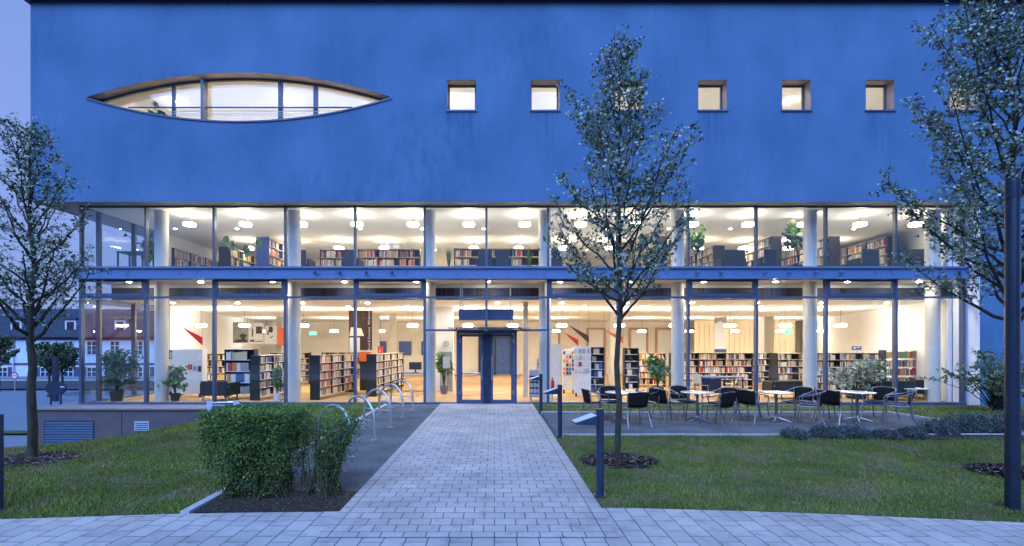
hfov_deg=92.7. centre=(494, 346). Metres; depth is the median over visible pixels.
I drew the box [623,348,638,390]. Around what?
bookshelf
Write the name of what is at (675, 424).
gravel terrace
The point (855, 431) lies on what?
shrub
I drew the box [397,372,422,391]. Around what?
desk
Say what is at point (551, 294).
tilt window
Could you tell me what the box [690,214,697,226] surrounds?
pendant lamp
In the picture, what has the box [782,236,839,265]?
bookshelf
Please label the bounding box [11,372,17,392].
traffic sign
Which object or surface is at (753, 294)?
tilt window
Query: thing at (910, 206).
window
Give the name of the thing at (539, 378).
bollard lamp
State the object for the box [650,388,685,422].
cafe chair
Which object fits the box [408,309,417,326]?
pendant lamp
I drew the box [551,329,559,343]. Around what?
interior window
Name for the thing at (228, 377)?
book
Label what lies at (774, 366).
bookshelf
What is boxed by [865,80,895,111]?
window
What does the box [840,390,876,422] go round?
cafe table
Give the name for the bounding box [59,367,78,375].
window
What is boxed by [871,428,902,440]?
shrub
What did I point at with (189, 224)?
pendant lamp
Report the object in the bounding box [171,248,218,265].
bookshelf
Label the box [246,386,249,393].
book
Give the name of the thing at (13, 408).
ground
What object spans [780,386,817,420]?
cafe chair
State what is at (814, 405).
cafe chair
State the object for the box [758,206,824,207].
window
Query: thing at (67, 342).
window
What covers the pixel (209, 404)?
rail
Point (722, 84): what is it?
window
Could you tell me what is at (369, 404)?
bicycle hoop
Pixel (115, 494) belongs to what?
lawn
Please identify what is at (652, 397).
cafe chair
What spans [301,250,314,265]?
armchair
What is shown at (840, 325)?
pendant lamp
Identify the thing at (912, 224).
pendant lamp
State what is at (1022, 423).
shrub
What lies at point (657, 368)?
potted plant
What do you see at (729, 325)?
pendant lamp
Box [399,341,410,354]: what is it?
interior window
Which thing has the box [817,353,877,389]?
bookshelf
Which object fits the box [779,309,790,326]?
pendant lamp
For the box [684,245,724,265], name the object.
bookshelf
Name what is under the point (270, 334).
photo print
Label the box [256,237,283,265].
bookshelf
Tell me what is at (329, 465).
shrub
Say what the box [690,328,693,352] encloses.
interior window
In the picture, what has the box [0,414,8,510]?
bollard lamp
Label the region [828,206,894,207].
window
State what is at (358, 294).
tilt window
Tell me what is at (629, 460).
bark mulch
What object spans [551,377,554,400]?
fire extinguisher
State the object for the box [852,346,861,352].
section sign
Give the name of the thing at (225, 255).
bookshelf
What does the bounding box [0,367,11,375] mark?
window
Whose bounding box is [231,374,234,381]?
book
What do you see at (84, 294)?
tilt window
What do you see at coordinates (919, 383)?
armchair
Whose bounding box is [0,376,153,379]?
sidewalk
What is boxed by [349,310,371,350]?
hanging banner
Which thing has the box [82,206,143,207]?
window
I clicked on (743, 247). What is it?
pendant lamp
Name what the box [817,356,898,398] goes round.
potted plant
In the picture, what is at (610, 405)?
lawn
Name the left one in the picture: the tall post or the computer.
the computer
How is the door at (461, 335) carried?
in the library building
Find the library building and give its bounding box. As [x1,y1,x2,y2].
[24,0,1023,444]
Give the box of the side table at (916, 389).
[898,387,928,401]
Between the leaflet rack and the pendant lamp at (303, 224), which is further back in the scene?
the leaflet rack
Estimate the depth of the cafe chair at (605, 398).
12.38 m
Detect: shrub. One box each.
[288,406,370,497]
[779,426,810,440]
[806,422,847,439]
[841,423,872,439]
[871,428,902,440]
[894,425,930,439]
[914,416,961,435]
[919,347,1023,411]
[937,410,994,432]
[965,408,1023,432]
[993,409,1023,430]
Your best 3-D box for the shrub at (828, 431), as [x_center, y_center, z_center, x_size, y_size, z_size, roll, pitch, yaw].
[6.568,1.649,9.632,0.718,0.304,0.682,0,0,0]
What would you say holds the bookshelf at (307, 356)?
on the library building
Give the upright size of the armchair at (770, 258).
0.880 m
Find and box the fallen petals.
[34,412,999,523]
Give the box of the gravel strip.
[241,404,439,490]
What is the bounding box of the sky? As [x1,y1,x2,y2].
[0,0,152,308]
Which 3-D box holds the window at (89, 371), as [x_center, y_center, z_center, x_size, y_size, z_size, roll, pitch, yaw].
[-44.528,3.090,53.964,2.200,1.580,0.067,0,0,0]
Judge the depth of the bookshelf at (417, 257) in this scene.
19.85 m
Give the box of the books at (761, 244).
[169,239,952,395]
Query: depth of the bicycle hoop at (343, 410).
7.99 m
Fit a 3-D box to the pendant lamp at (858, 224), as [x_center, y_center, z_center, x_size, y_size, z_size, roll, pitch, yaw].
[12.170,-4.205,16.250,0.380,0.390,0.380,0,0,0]
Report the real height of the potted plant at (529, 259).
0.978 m
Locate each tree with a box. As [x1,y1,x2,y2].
[0,112,112,457]
[0,334,20,391]
[26,342,73,396]
[43,346,85,393]
[538,24,705,458]
[868,0,1023,470]
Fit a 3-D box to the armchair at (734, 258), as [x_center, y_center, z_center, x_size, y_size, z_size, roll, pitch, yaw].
[8.193,-2.852,16.960,0.860,0.880,0.720,0,0,0]
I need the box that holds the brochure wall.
[574,346,590,396]
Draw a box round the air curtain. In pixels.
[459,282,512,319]
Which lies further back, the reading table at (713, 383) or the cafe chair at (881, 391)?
the reading table at (713, 383)
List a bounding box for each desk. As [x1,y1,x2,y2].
[116,251,153,265]
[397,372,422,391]
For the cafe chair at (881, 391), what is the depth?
12.06 m
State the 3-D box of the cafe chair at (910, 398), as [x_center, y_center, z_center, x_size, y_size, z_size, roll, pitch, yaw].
[9.237,1.387,11.125,0.654,0.787,0.584,0,0,35]
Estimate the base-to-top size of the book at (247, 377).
0.298 m
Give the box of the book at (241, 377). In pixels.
[240,374,243,381]
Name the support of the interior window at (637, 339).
in the library building
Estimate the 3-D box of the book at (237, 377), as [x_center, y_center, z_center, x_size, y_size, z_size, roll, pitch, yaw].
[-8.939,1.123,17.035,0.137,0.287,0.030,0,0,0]
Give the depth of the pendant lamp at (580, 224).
16.15 m
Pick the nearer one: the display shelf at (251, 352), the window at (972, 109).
the window at (972, 109)
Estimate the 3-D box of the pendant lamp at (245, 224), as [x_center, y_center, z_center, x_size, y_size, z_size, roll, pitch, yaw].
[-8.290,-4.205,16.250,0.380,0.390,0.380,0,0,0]
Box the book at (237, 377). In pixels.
[236,374,239,381]
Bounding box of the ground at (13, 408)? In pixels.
[0,384,1023,522]
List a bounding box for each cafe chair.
[579,388,611,420]
[597,385,621,407]
[622,392,652,427]
[629,387,663,421]
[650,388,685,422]
[666,385,699,418]
[700,392,740,428]
[706,387,742,421]
[731,389,769,424]
[732,386,761,419]
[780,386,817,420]
[793,391,827,426]
[806,386,841,419]
[813,389,853,425]
[861,386,899,420]
[881,390,918,424]
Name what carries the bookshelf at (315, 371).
on the library building
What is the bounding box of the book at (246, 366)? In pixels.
[245,363,248,370]
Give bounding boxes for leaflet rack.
[562,349,573,392]
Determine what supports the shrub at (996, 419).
on the planting bed at (955, 436)
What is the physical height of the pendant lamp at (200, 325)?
0.740 m
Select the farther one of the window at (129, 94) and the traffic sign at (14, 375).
the traffic sign at (14, 375)
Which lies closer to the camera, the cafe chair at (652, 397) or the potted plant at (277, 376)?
the cafe chair at (652, 397)
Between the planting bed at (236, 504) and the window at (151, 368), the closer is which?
the planting bed at (236, 504)
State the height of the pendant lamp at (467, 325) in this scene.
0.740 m
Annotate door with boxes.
[460,334,482,402]
[478,327,511,374]
[490,334,513,402]
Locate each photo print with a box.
[233,322,247,342]
[250,323,262,343]
[265,315,276,343]
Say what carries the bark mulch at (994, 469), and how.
on the lawn at (758, 485)
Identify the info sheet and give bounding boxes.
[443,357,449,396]
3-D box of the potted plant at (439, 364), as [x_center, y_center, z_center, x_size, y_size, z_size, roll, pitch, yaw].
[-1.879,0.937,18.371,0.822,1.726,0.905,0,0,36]
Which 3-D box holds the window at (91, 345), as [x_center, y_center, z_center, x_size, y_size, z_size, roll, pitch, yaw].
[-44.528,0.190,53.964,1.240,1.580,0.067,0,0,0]
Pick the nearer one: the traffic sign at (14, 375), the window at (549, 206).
the window at (549, 206)
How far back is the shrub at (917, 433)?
9.51 m
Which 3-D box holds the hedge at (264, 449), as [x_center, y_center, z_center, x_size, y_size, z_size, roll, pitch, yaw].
[-2.898,1.265,5.978,1.303,1.120,1.060,0,0,0]
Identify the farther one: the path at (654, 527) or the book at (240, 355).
the book at (240, 355)
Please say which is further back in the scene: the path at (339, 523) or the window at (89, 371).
the window at (89, 371)
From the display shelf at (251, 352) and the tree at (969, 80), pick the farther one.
the display shelf at (251, 352)
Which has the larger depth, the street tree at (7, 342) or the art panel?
the street tree at (7, 342)
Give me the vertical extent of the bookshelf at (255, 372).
1.500 m
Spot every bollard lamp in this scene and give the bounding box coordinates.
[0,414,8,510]
[528,374,542,412]
[542,384,563,438]
[571,408,606,498]
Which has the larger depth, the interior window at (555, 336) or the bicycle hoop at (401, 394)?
the interior window at (555, 336)
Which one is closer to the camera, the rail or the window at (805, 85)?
the rail
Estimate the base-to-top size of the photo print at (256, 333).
1.437 m
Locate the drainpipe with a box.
[12,346,13,372]
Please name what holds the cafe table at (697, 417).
on the gravel terrace
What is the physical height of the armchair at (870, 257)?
0.880 m
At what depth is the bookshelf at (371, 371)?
17.40 m
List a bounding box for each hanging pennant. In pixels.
[181,305,202,344]
[564,332,577,344]
[569,325,588,342]
[605,330,622,342]
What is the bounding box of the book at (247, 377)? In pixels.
[245,374,249,381]
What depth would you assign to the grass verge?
19.35 m
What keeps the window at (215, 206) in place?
in the library building
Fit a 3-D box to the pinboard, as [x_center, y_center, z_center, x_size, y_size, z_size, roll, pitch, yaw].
[-10.828,0.955,17.344,1.060,1.690,0.312,0,0,0]
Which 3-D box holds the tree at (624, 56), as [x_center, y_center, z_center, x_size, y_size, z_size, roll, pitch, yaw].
[2.003,-1.516,7.500,2.653,6.832,2.785,0,0,0]
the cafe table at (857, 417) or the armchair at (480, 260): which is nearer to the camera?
the cafe table at (857, 417)
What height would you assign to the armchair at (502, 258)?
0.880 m
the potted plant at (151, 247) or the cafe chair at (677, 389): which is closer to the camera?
the cafe chair at (677, 389)
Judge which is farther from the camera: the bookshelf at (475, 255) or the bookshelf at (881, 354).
the bookshelf at (475, 255)
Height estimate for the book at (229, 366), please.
0.293 m
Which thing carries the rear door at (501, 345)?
in the library building
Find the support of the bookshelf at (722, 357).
on the library building
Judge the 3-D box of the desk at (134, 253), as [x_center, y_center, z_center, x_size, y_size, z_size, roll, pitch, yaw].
[-12.118,-2.782,16.500,0.900,0.740,0.600,0,0,0]
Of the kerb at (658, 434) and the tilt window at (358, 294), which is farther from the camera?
the tilt window at (358, 294)
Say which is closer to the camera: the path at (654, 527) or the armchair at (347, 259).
the path at (654, 527)
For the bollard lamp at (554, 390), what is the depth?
9.43 m
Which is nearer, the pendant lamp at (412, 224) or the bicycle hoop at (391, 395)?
the bicycle hoop at (391, 395)
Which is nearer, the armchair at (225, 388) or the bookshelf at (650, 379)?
the armchair at (225, 388)
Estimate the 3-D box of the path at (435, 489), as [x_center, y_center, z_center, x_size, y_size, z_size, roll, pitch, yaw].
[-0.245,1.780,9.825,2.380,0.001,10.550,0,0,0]
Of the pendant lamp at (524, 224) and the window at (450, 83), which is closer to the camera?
the window at (450, 83)
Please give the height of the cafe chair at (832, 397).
0.787 m
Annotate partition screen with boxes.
[551,344,560,396]
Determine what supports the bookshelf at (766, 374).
on the library building
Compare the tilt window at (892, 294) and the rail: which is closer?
the rail
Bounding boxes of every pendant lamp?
[183,214,195,226]
[195,309,206,326]
[239,214,251,226]
[239,309,249,326]
[301,214,306,226]
[351,214,362,226]
[380,244,401,248]
[407,214,418,226]
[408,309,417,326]
[463,214,474,226]
[463,324,472,326]
[508,309,517,326]
[519,214,529,226]
[557,309,566,326]
[575,214,585,226]
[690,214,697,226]
[724,309,735,326]
[738,240,748,249]
[742,214,753,226]
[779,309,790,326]
[834,309,846,326]
[853,214,866,226]
[908,222,922,226]
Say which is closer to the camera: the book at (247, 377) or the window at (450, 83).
the window at (450, 83)
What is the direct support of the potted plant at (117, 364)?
on the library building
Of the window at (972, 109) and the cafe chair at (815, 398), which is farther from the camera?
the window at (972, 109)
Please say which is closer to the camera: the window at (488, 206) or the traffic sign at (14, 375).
the window at (488, 206)
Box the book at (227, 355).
[226,352,229,359]
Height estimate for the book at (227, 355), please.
0.272 m
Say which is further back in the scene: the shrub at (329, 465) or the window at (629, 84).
the window at (629, 84)
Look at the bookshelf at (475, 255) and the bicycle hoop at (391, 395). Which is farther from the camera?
the bookshelf at (475, 255)
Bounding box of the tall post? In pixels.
[1003,177,1023,510]
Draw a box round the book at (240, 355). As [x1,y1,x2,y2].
[238,352,242,359]
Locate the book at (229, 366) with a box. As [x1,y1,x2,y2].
[228,363,231,370]
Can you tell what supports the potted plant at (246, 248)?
on the library building
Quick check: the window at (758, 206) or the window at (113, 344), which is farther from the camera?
the window at (113, 344)
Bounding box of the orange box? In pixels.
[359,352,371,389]
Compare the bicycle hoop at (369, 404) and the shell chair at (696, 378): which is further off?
the shell chair at (696, 378)
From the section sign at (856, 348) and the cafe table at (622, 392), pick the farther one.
the section sign at (856, 348)
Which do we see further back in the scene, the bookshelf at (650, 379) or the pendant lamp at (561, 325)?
the bookshelf at (650, 379)
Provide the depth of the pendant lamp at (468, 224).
16.16 m
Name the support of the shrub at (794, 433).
on the planting bed at (955, 436)
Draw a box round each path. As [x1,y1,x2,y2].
[0,508,1023,545]
[316,404,446,536]
[341,404,594,536]
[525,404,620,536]
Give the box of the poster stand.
[529,358,538,400]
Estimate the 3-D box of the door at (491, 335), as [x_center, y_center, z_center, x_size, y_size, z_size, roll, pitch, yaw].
[0.240,0.700,15.213,0.730,2.160,0.134,0,0,0]
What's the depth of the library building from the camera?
14.80 m
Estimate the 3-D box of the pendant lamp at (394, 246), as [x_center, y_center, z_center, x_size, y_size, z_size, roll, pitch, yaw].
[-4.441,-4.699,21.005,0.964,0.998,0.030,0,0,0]
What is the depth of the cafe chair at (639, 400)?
10.69 m
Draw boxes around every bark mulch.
[4,450,81,467]
[579,451,659,468]
[960,462,1023,479]
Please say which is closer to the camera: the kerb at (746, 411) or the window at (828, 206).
the kerb at (746, 411)
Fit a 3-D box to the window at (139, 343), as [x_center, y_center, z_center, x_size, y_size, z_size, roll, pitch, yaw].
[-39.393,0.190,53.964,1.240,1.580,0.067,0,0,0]
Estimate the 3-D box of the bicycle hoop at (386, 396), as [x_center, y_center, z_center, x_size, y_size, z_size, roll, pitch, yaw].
[-2.655,1.389,11.040,0.990,0.863,0.110,0,0,36]
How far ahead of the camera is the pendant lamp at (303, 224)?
16.21 m
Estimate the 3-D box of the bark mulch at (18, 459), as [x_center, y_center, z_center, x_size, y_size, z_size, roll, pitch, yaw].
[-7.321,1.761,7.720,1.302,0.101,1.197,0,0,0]
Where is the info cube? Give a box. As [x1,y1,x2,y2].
[378,312,382,352]
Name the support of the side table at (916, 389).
on the library building
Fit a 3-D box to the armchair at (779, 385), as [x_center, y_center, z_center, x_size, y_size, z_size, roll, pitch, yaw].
[10.195,1.490,16.860,1.510,0.620,0.720,0,0,0]
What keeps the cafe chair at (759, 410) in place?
on the gravel terrace
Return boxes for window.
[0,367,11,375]
[37,367,51,375]
[40,341,50,344]
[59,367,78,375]
[63,341,73,346]
[81,280,143,296]
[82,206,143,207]
[85,73,391,122]
[85,367,95,375]
[86,341,95,354]
[110,341,119,354]
[128,367,143,375]
[137,341,143,354]
[147,206,211,207]
[150,367,153,375]
[215,206,283,207]
[215,280,283,296]
[286,206,353,207]
[356,206,423,207]
[356,280,422,296]
[381,341,385,352]
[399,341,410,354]
[426,206,484,207]
[446,80,476,111]
[488,206,546,207]
[530,80,560,111]
[549,206,615,207]
[549,280,616,296]
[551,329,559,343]
[586,328,605,374]
[617,80,642,111]
[621,206,686,207]
[629,328,647,352]
[655,328,670,374]
[690,206,754,207]
[690,280,755,296]
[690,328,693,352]
[697,80,728,111]
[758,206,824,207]
[781,80,811,111]
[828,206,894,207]
[828,280,894,296]
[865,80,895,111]
[903,206,961,207]
[949,80,979,111]
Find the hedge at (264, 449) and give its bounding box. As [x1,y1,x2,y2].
[194,402,312,499]
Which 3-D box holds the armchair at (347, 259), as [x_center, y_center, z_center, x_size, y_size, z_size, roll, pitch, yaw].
[-4.933,-2.852,16.960,0.610,0.880,0.720,0,0,0]
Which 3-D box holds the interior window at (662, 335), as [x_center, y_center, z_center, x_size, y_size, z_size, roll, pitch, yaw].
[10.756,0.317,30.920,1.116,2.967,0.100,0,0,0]
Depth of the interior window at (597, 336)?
30.94 m
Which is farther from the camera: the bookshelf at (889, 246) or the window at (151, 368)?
the window at (151, 368)
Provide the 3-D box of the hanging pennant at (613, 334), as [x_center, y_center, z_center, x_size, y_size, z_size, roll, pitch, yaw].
[4.592,-0.824,18.808,0.746,1.462,0.015,0,0,0]
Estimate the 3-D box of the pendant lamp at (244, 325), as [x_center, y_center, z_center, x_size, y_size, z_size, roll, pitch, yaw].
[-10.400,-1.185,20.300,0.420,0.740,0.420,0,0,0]
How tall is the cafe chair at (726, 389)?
0.787 m
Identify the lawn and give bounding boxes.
[0,404,382,518]
[533,404,871,410]
[554,405,1023,521]
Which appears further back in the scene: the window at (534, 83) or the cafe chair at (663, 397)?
the window at (534, 83)
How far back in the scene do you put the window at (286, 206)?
15.23 m
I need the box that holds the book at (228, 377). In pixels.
[227,374,230,381]
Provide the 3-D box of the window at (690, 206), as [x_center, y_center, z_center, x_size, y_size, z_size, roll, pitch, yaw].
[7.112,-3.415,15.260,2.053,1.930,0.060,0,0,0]
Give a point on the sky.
(14, 14)
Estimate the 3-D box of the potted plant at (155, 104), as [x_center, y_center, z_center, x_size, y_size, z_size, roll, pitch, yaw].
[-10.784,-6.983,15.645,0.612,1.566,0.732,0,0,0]
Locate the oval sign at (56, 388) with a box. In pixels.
[45,381,66,404]
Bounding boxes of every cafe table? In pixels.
[605,390,634,422]
[681,390,713,422]
[758,390,793,422]
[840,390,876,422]
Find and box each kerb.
[0,380,153,380]
[180,404,387,513]
[540,411,1023,432]
[556,433,1023,435]
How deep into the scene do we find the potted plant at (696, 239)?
16.61 m
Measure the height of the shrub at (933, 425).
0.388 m
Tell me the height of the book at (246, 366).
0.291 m
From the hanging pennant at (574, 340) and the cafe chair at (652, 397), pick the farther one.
the hanging pennant at (574, 340)
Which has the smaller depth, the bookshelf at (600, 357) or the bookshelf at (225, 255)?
the bookshelf at (600, 357)
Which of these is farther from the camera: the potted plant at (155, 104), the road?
the road
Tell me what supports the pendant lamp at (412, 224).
hanging from the library building
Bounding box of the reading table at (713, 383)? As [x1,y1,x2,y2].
[694,376,743,397]
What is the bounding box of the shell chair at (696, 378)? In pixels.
[692,373,709,396]
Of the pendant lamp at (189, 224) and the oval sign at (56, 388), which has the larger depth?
the oval sign at (56, 388)
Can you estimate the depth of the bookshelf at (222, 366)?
20.39 m
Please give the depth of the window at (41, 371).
53.95 m
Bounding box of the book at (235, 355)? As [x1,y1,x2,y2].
[234,352,237,359]
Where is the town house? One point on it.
(116, 327)
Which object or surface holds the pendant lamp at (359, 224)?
hanging from the library building
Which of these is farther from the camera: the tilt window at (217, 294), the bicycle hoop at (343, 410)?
the tilt window at (217, 294)
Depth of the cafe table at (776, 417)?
11.47 m
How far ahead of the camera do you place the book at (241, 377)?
17.02 m
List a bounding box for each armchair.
[200,381,239,400]
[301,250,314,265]
[341,250,363,265]
[476,250,493,265]
[494,250,511,265]
[551,250,562,265]
[713,250,745,265]
[751,249,776,265]
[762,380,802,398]
[846,249,879,265]
[865,381,914,400]
[889,249,923,265]
[898,380,923,393]
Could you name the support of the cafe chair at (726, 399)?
on the gravel terrace
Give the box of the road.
[0,381,153,388]
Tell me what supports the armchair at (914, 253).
on the library building
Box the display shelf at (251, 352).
[224,349,257,397]
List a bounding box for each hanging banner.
[278,328,283,344]
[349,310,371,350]
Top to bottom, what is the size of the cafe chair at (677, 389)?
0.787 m
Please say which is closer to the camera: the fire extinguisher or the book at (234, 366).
the fire extinguisher
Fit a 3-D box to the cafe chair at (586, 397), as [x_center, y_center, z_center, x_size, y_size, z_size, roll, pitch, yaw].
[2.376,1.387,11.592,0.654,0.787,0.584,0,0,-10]
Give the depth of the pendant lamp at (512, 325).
20.16 m
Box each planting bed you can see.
[195,491,357,511]
[784,430,1023,438]
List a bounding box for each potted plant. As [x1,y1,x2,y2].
[92,347,143,401]
[135,233,153,264]
[147,101,165,114]
[157,363,190,400]
[221,235,262,265]
[271,362,283,400]
[436,351,455,393]
[445,249,452,265]
[527,248,532,265]
[643,354,670,388]
[684,224,705,265]
[781,219,802,265]
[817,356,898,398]
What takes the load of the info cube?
attached to the library building
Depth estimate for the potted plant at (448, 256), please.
16.59 m
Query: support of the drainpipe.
attached to the town house
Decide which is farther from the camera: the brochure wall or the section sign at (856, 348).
the section sign at (856, 348)
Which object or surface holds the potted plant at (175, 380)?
on the library building
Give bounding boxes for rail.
[206,401,239,414]
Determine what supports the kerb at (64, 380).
on the ground at (13, 408)
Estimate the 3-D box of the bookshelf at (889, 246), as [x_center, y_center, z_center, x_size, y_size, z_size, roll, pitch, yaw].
[15.262,-3.312,20.300,0.420,1.800,3.230,0,0,0]
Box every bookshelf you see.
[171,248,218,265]
[207,353,223,380]
[219,247,255,265]
[250,354,283,400]
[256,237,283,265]
[270,352,310,383]
[310,354,352,399]
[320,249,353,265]
[322,352,359,379]
[358,249,420,265]
[366,352,403,396]
[454,248,538,265]
[591,347,604,392]
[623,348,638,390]
[632,236,666,265]
[639,353,664,386]
[669,353,752,388]
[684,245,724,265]
[737,236,781,265]
[758,353,768,380]
[769,353,802,384]
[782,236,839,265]
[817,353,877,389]
[840,236,891,265]
[878,350,952,392]
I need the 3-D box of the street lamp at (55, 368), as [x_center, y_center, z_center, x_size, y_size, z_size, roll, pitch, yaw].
[-28.440,2.074,31.000,1.370,2.827,0.280,0,0,0]
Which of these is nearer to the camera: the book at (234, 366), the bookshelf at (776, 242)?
the book at (234, 366)
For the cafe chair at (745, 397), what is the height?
0.787 m
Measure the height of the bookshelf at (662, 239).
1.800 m
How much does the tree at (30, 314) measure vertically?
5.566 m
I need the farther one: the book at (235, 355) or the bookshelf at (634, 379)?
the bookshelf at (634, 379)
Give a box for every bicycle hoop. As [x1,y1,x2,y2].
[317,404,354,457]
[344,395,376,440]
[362,389,392,427]
[377,384,404,417]
[390,380,414,409]
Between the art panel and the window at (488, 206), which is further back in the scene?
the art panel
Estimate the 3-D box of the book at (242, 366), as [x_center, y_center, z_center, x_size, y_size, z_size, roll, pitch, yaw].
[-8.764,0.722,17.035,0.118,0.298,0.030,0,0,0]
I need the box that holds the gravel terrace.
[541,412,948,433]
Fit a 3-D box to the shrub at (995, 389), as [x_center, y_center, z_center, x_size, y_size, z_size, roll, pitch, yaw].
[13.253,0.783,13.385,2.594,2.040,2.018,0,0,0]
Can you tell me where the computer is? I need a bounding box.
[409,362,421,372]
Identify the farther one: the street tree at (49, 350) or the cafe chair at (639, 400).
the street tree at (49, 350)
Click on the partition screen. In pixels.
(556, 362)
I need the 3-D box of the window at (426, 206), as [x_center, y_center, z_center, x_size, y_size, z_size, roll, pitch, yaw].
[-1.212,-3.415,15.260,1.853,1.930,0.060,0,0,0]
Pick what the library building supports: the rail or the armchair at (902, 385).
the armchair at (902, 385)
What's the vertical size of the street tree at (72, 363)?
3.666 m
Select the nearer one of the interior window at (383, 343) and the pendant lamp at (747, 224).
the pendant lamp at (747, 224)
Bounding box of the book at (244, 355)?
[243,351,246,359]
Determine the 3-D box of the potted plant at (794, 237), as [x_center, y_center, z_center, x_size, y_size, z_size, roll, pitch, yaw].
[10.277,-3.426,16.590,1.038,2.029,0.919,0,0,-27]
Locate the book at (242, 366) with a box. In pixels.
[241,363,244,370]
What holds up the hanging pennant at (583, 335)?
hanging from the library building
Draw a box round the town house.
[0,309,153,375]
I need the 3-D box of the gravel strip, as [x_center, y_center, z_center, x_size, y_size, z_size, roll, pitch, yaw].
[-2.461,1.794,10.575,1.578,0.001,9.050,0,0,0]
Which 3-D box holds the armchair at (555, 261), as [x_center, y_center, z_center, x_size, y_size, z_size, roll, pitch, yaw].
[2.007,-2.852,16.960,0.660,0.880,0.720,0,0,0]
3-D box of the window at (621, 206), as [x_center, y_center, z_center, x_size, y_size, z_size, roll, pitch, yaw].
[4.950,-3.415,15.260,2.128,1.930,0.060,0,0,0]
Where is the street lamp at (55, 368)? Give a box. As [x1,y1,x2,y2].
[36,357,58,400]
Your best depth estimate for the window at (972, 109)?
14.94 m
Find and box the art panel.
[714,317,726,352]
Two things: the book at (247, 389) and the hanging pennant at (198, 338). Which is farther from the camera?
the hanging pennant at (198, 338)
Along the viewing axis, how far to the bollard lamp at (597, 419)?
5.78 m
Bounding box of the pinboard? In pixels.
[172,349,206,396]
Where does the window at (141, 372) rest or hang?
in the town house
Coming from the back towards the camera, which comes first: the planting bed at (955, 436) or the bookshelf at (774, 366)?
the bookshelf at (774, 366)
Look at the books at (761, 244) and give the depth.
19.62 m
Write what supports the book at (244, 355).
on the display shelf at (251, 352)
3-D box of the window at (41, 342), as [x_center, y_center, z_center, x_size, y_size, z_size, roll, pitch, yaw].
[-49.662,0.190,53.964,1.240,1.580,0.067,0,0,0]
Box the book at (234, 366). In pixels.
[232,363,236,370]
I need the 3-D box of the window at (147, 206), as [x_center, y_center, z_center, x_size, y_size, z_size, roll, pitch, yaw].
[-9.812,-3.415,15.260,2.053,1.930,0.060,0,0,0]
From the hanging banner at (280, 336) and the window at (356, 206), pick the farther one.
the hanging banner at (280, 336)
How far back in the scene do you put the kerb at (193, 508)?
5.59 m
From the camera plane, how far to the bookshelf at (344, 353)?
24.50 m
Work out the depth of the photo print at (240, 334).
24.00 m

